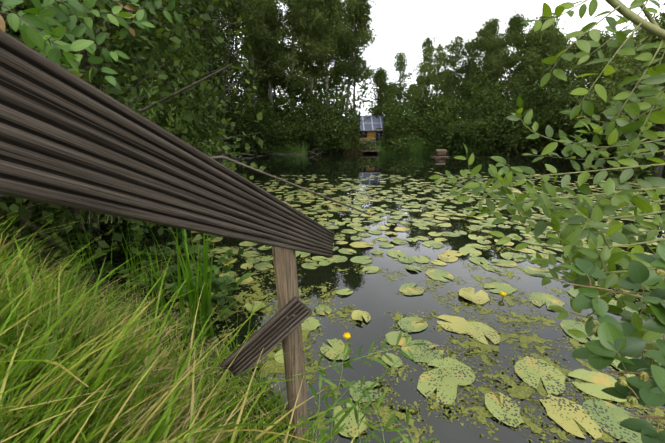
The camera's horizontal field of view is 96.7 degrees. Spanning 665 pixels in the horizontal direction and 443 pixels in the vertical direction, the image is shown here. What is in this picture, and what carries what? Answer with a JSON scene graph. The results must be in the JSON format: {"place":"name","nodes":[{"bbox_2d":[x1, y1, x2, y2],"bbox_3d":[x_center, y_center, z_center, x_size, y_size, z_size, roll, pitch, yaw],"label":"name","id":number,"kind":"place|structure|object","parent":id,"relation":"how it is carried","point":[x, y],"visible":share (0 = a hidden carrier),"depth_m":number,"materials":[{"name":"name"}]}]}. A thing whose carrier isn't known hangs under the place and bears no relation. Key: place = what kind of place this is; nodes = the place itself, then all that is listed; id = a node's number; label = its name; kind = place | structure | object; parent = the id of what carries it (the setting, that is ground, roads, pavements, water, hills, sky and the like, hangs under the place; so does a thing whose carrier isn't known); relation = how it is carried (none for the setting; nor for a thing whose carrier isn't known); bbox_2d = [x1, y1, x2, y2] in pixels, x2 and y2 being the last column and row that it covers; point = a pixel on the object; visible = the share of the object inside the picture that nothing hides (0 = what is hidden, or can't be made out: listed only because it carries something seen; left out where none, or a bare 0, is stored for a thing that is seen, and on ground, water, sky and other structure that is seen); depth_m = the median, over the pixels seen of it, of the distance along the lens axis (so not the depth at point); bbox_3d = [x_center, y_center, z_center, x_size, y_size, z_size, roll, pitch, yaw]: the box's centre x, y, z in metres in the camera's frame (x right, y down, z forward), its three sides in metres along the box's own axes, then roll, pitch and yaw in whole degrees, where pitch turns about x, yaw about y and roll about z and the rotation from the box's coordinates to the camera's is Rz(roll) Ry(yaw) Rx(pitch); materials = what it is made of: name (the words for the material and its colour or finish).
{"place":"outdoors","nodes":[
{"label":"outdoors","id":0,"kind":"place"},
{"bbox_2d":[0,0,189,89],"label":"leaves","id":1,"kind":"object","parent":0,"point":[32,37],"depth_m":1.59,"materials":[{"name":"green plant"}]},
{"bbox_2d":[0,145,610,442],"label":"ground","id":2,"kind":"structure","parent":0,"point":[212,340],"depth_m":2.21,"materials":[{"name":"green plant"}]},
{"bbox_2d":[3,217,251,318],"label":"bank bramble leaves","id":3,"kind":"object","parent":2,"relation":"on","point":[220,282],"visible":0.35,"depth_m":2.90,"materials":[{"name":"green plant"}]},
{"bbox_2d":[0,0,278,155],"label":"tree","id":4,"kind":"object","parent":2,"relation":"on","point":[232,10],"depth_m":19.69,"materials":[{"name":"green plant"}]},
{"bbox_2d":[78,64,236,223],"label":"sallow shoots","id":5,"kind":"object","parent":2,"relation":"on","point":[105,221],"visible":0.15,"depth_m":3.27,"materials":[{"name":"green plant"}]},
{"bbox_2d":[102,64,240,168],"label":"sallow leaves","id":6,"kind":"object","parent":5,"relation":"attached to","point":[149,95],"visible":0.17,"depth_m":3.32,"materials":[{"name":"green plant"}]},
{"bbox_2d":[57,212,262,377],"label":"iris reeds","id":7,"kind":"object","parent":2,"relation":"on","point":[204,308],"visible":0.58,"depth_m":2.15,"materials":[{"name":"green plant"}]},
{"bbox_2d":[0,0,370,286],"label":"bank shrub","id":8,"kind":"object","parent":2,"relation":"on","point":[152,46],"depth_m":3.03,"materials":[{"name":"green plant"}]},
{"bbox_2d":[23,214,435,442],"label":"bank herb","id":9,"kind":"object","parent":2,"relation":"on","point":[362,410],"depth_m":0.91,"materials":[{"name":"green plant"}]},
{"bbox_2d":[216,141,322,157],"bbox_3d":[-5.192,-3.193,18.434,9.837,3.501,27.390,0,15,-2],"label":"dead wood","id":10,"kind":"object","parent":2,"relation":"on","point":[269,154],"visible":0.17,"depth_m":30.03,"materials":[{"name":"wood"}]},
{"bbox_2d":[272,201,308,442],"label":"fence post","id":11,"kind":"object","parent":2,"relation":"on","point":[285,271],"visible":0.6,"depth_m":1.31,"materials":[{"name":"brown wood"}]},
{"bbox_2d":[0,29,334,256],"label":"wooden handrail","id":12,"kind":"object","parent":11,"relation":"attached to","point":[69,139],"visible":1,"depth_m":0.38,"materials":[{"name":"brown wood"}]},
{"bbox_2d":[221,296,311,376],"bbox_3d":[-0.273,0.488,1.234,0.413,0.100,0.031,-42,21,-1],"label":"wooden plank","id":13,"kind":"object","parent":11,"relation":"attached to","point":[284,322],"visible":1,"depth_m":1.22,"materials":[{"name":"brown wood"}]},
{"bbox_2d":[19,2,664,162],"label":"shore shrub","id":14,"kind":"object","parent":2,"relation":"on","point":[467,122],"depth_m":30.51,"materials":[{"name":"green plant"}]},
{"bbox_2d":[359,150,378,153],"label":"jetty","id":15,"kind":"object","parent":2,"relation":"on","point":[369,151],"visible":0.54,"depth_m":31.65,"materials":[{"name":"brown wood"}]},
{"bbox_2d":[356,115,386,144],"bbox_3d":[5.026,-11.861,38.743,4.900,3.905,3.707,0,15,-2],"label":"cabin","id":16,"kind":"object","parent":2,"relation":"on","point":[371,125],"visible":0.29,"depth_m":37.46,"materials":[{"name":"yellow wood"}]},
{"bbox_2d":[272,133,511,154],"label":"shore reeds","id":17,"kind":"object","parent":2,"relation":"on","point":[415,150],"visible":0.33,"depth_m":32.10,"materials":[{"name":"green plant"}]},
{"bbox_2d":[229,0,664,178],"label":"trees","id":18,"kind":"object","parent":2,"relation":"on","point":[550,40],"depth_m":31.17,"materials":[{"name":"green plant"}]},
{"bbox_2d":[429,0,664,366],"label":"shrub","id":19,"kind":"object","parent":2,"relation":"on","point":[617,231],"depth_m":1.09,"materials":[{"name":"green plant"}]},
{"bbox_2d":[562,244,664,442],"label":"bramble","id":20,"kind":"object","parent":2,"relation":"on","point":[600,353],"depth_m":0.63,"materials":[{"name":"green plant"}]},
{"bbox_2d":[64,154,664,442],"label":"water","id":21,"kind":"structure","parent":0,"point":[375,296],"depth_m":3.19,"materials":[{"name":"black liquid"}]},
{"bbox_2d":[224,210,506,347],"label":"water lily flowers","id":22,"kind":"object","parent":21,"relation":"on","point":[347,336],"visible":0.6,"depth_m":2.11,"materials":[{"name":"yellow plant"}]},
{"bbox_2d":[139,173,664,442],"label":"floating weed","id":23,"kind":"object","parent":21,"relation":"on","point":[520,391],"visible":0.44,"depth_m":2.07,"materials":[{"name":"green plant"}]},
{"bbox_2d":[153,169,664,442],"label":"lily pads","id":24,"kind":"object","parent":21,"relation":"on","point":[448,375],"visible":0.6,"depth_m":2.57,"materials":[{"name":"green plant"}]},
{"bbox_2d":[430,149,449,156],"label":"duck house","id":25,"kind":"structure","parent":0,"point":[440,152],"depth_m":25.89,"materials":[{"name":"wood"}]},
{"bbox_2d":[222,0,664,115],"label":"sky","id":26,"kind":"structure","parent":0,"point":[400,23],"materials":[{"name":"white"}]},
{"bbox_2d":[592,269,664,428],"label":"bramble berries","id":27,"kind":"object","parent":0,"point":[644,377],"visible":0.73,"depth_m":0.56,"materials":[{"name":"green plant"}]}
]}

